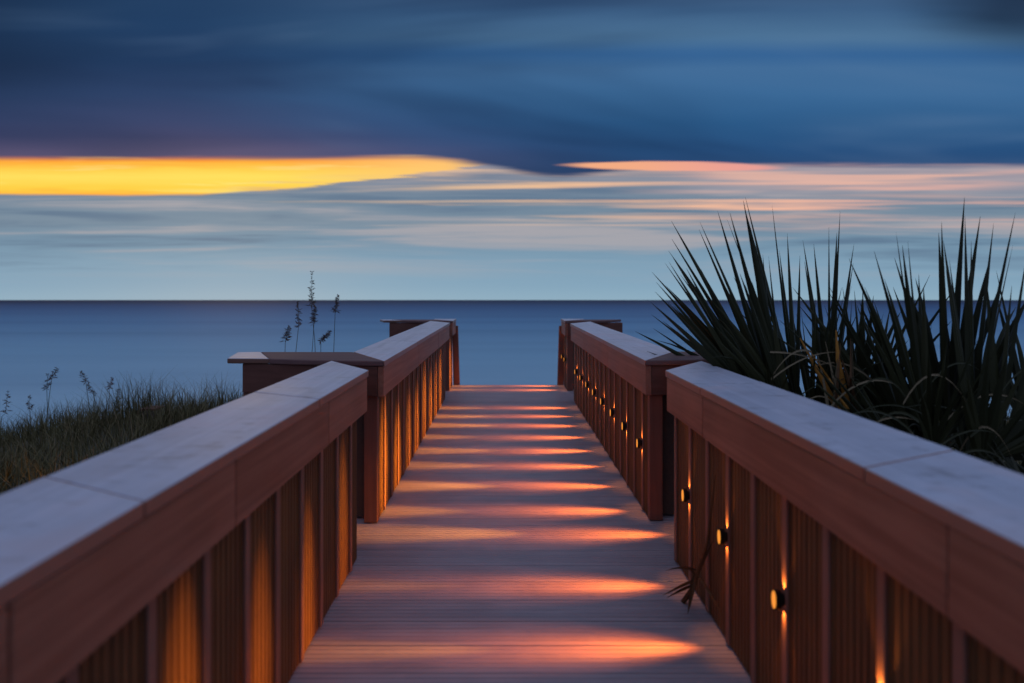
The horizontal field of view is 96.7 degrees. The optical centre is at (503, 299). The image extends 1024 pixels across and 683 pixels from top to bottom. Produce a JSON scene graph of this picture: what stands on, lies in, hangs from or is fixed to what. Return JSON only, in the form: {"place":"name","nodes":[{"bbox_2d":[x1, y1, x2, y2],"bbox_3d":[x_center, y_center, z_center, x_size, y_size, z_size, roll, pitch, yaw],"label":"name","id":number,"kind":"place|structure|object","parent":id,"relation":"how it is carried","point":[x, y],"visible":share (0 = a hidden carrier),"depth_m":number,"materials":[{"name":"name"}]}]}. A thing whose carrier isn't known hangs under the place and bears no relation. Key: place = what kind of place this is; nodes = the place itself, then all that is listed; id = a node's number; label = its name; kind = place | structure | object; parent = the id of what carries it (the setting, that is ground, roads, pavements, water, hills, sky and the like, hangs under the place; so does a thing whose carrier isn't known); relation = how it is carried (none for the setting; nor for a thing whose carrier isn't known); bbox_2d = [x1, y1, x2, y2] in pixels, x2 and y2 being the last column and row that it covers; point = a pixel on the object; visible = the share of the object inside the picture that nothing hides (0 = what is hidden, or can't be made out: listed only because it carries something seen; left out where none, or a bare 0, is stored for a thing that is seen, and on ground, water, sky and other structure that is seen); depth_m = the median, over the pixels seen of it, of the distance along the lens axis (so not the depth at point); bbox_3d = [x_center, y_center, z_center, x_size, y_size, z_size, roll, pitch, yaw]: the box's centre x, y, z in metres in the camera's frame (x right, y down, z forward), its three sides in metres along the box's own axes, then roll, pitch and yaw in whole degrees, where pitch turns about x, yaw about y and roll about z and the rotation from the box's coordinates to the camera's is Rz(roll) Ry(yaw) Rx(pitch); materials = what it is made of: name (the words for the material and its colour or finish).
{"place":"outdoors","nodes":[
{"label":"outdoors","id":0,"kind":"place"},
{"bbox_2d":[0,415,1021,493],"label":"dune ground","id":1,"kind":"structure","parent":0,"point":[102,434],"depth_m":4.42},
{"bbox_2d":[0,391,10,430],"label":"sea oat","id":2,"kind":"object","parent":1,"relation":"on","point":[7,394],"visible":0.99,"depth_m":6.39,"materials":[{"name":"brown plant"}]},
{"bbox_2d":[25,395,32,416],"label":"sea oat","id":3,"kind":"object","parent":1,"relation":"on","point":[29,408],"visible":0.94,"depth_m":6.79,"materials":[{"name":"brown plant"}]},
{"bbox_2d":[41,373,51,426],"bbox_3d":[-6.797,1.754,6.771,0.143,1.334,0.157,0,0,0],"label":"sea oat","id":4,"kind":"object","parent":1,"relation":"on","point":[48,384],"visible":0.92,"depth_m":6.76,"materials":[{"name":"brown plant"}]},
{"bbox_2d":[46,367,58,421],"bbox_3d":[-6.343,1.564,6.372,0.230,1.258,0.103,0,0,0],"label":"sea oat","id":5,"kind":"object","parent":1,"relation":"on","point":[56,369],"visible":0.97,"depth_m":6.37,"materials":[{"name":"brown plant"}]},
{"bbox_2d":[79,371,89,404],"bbox_3d":[-5.991,1.567,6.498,0.168,1.118,0.120,0,0,14],"label":"sea oat","id":6,"kind":"object","parent":1,"relation":"on","point":[84,381],"visible":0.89,"depth_m":6.50,"materials":[{"name":"brown plant"}]},
{"bbox_2d":[87,383,96,410],"bbox_3d":[-5.661,1.523,6.282,0.196,0.779,0.098,0,0,0],"label":"sea oat","id":7,"kind":"object","parent":1,"relation":"on","point":[92,390],"visible":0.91,"depth_m":6.27,"materials":[{"name":"brown plant"}]},
{"bbox_2d":[107,377,114,401],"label":"sea oat","id":8,"kind":"object","parent":1,"relation":"on","point":[110,385],"visible":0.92,"depth_m":6.67,"materials":[{"name":"brown plant"}]},
{"bbox_2d":[0,366,242,494],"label":"dune grass","id":9,"kind":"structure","parent":1,"relation":"on","point":[92,420],"depth_m":4.43,"materials":[{"name":"green plant"}]},
{"bbox_2d":[140,405,164,422],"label":"grass","id":10,"kind":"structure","parent":1,"relation":"on","point":[158,406],"depth_m":4.99,"materials":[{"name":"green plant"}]},
{"bbox_2d":[280,325,291,344],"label":"sea oat","id":11,"kind":"object","parent":1,"relation":"on","point":[287,333],"visible":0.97,"depth_m":5.20,"materials":[{"name":"brown plant"}]},
{"bbox_2d":[295,301,302,348],"bbox_3d":[-2.450,0.806,5.393,0.134,1.604,0.110,0,0,0],"label":"sea oat","id":12,"kind":"object","parent":1,"relation":"on","point":[298,320],"visible":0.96,"depth_m":5.40,"materials":[{"name":"brown plant"}]},
{"bbox_2d":[306,271,316,351],"bbox_3d":[-2.357,0.737,5.592,0.158,2.191,0.117,0,0,15],"label":"sea oat","id":13,"kind":"object","parent":1,"relation":"on","point":[311,299],"visible":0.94,"depth_m":5.60,"materials":[{"name":"brown plant"}]},
{"bbox_2d":[309,304,317,349],"bbox_3d":[-2.221,0.919,5.291,0.128,1.742,0.107,0,0,-17],"label":"sea oat","id":14,"kind":"object","parent":1,"relation":"on","point":[313,313],"visible":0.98,"depth_m":5.29,"materials":[{"name":"plant"}]},
{"bbox_2d":[318,330,331,344],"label":"sea oat","id":15,"kind":"object","parent":1,"relation":"on","point":[325,336],"visible":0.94,"depth_m":5.20,"materials":[{"name":"brown plant"}]},
{"bbox_2d":[331,294,340,351],"bbox_3d":[-2.048,0.902,5.497,0.158,1.950,0.106,0,0,10],"label":"sea oat","id":16,"kind":"object","parent":1,"relation":"on","point":[335,307],"visible":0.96,"depth_m":5.50,"materials":[{"name":"brown plant"}]},
{"bbox_2d":[635,197,954,415],"bbox_3d":[1.833,0.574,2.849,1.960,2.542,0.967,0,0,0],"label":"palmetto","id":17,"kind":"object","parent":1,"relation":"on","point":[754,347],"visible":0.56,"depth_m":2.76,"materials":[{"name":"green plant"}]},
{"bbox_2d":[778,197,1023,473],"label":"palmetto","id":18,"kind":"object","parent":1,"relation":"on","point":[958,388],"visible":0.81,"depth_m":2.39,"materials":[{"name":"green plant"}]},
{"bbox_2d":[909,414,1023,471],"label":"palmetto","id":19,"kind":"object","parent":1,"relation":"on","point":[953,444],"visible":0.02,"depth_m":2.82,"materials":[{"name":"green plant"}]},
{"bbox_2d":[976,439,1023,474],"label":"palmetto","id":20,"kind":"object","parent":1,"relation":"on","point":[1017,467],"visible":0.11,"depth_m":2.12,"materials":[{"name":"green plant"}]},
{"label":"boardwalk frame","id":21,"kind":"structure","parent":1,"relation":"on","visible":0},
{"bbox_2d":[288,385,751,682],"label":"boardwalk","id":22,"kind":"structure","parent":21,"relation":"on","point":[514,534],"depth_m":2.44,"materials":[{"name":"wood"}]},
{"bbox_2d":[0,361,368,682],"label":"railing","id":23,"kind":"object","parent":22,"relation":"on","point":[217,544],"visible":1,"depth_m":1.23,"materials":[{"name":"brown wood"}]},
{"bbox_2d":[227,321,449,522],"bbox_3d":[-1.364,1.037,4.901,1.188,1.444,3.951,0,0,0],"label":"railing","id":24,"kind":"object","parent":22,"relation":"on","point":[406,387],"visible":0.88,"depth_m":3.24,"materials":[{"name":"brown wood"}]},
{"bbox_2d":[380,319,459,390],"bbox_3d":[-1.334,1.062,7.165,1.248,1.516,0.609,0,0,0],"label":"railing","id":25,"kind":"object","parent":22,"relation":"on","point":[397,326],"visible":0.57,"depth_m":6.98,"materials":[{"name":"brown wood"}]},
{"bbox_2d":[557,319,622,390],"bbox_3d":[1.358,1.061,7.165,0.999,1.517,0.609,0,0,0],"label":"railing","id":26,"kind":"object","parent":22,"relation":"on","point":[565,374],"visible":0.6,"depth_m":6.98,"materials":[{"name":"brown wood"}]},
{"bbox_2d":[570,322,709,519],"bbox_3d":[1.408,1.038,4.836,0.979,1.440,3.761,0,0,0],"label":"railing","id":27,"kind":"object","parent":22,"relation":"on","point":[623,375],"visible":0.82,"depth_m":3.44,"materials":[{"name":"brown wood"}]},
{"bbox_2d":[610,408,613,416],"bbox_3d":[0.934,0.972,3.930,0.036,0.071,0.027,0,0,0],"label":"rail lamp","id":28,"kind":"object","parent":27,"relation":"attached to","point":[611,412],"visible":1,"depth_m":3.92,"materials":[{"name":"brown metal"}]},
{"bbox_2d":[622,422,626,430],"bbox_3d":[0.934,0.980,3.535,0.036,0.071,0.027,0,0,0],"label":"rail lamp","id":29,"kind":"object","parent":27,"relation":"attached to","point":[624,425],"visible":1,"depth_m":3.53,"materials":[{"name":"brown metal"}]},
{"bbox_2d":[636,438,641,447],"bbox_3d":[0.934,0.988,3.140,0.036,0.071,0.027,0,0,0],"label":"rail lamp","id":30,"kind":"object","parent":27,"relation":"attached to","point":[638,443],"visible":1,"depth_m":3.13,"materials":[{"name":"brown metal"}]},
{"bbox_2d":[664,475,722,615],"bbox_3d":[0.895,1.141,2.127,0.273,0.722,0.166,0,0,38],"label":"dead palm leaf","id":31,"kind":"object","parent":22,"relation":"on","point":[691,587],"visible":0.98,"depth_m":2.12,"materials":[{"name":"brown plant"}]},
{"bbox_2d":[665,361,1023,682],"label":"railing","id":32,"kind":"object","parent":22,"relation":"on","point":[873,552],"visible":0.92,"depth_m":1.32,"materials":[{"name":"brown wood"}]},
{"bbox_2d":[681,488,689,501],"bbox_3d":[0.934,1.004,2.338,0.036,0.071,0.027,0,0,0],"label":"rail lamp","id":33,"kind":"object","parent":32,"relation":"attached to","point":[685,494],"visible":1,"depth_m":2.33,"materials":[{"name":"brown metal"}]},
{"bbox_2d":[717,528,727,544],"bbox_3d":[0.934,1.012,1.943,0.036,0.071,0.027,0,0,0],"label":"rail lamp","id":34,"kind":"object","parent":32,"relation":"attached to","point":[722,535],"visible":1,"depth_m":1.94,"materials":[{"name":"brown metal"}]},
{"bbox_2d":[771,589,784,609],"bbox_3d":[0.934,1.019,1.548,0.036,0.071,0.027,0,0,0],"label":"rail lamp","id":35,"kind":"object","parent":32,"relation":"attached to","point":[778,599],"visible":1,"depth_m":1.54,"materials":[{"name":"brown metal"}]},
{"bbox_2d":[0,300,1023,437],"bbox_3d":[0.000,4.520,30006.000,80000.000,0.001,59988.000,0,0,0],"label":"sea","id":36,"kind":"structure","parent":0,"point":[501,342],"depth_m":59.61,"materials":[{"name":"liquid"}]},
{"bbox_2d":[0,0,1023,299],"label":"sky","id":37,"kind":"structure","parent":0,"point":[150,149],"materials":[{"name":"blue"}]},
{"bbox_2d":[804,391,1021,467],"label":"dune grass","id":38,"kind":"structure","parent":0,"point":[1018,462],"depth_m":3.97,"materials":[{"name":"green plant"}]}
]}

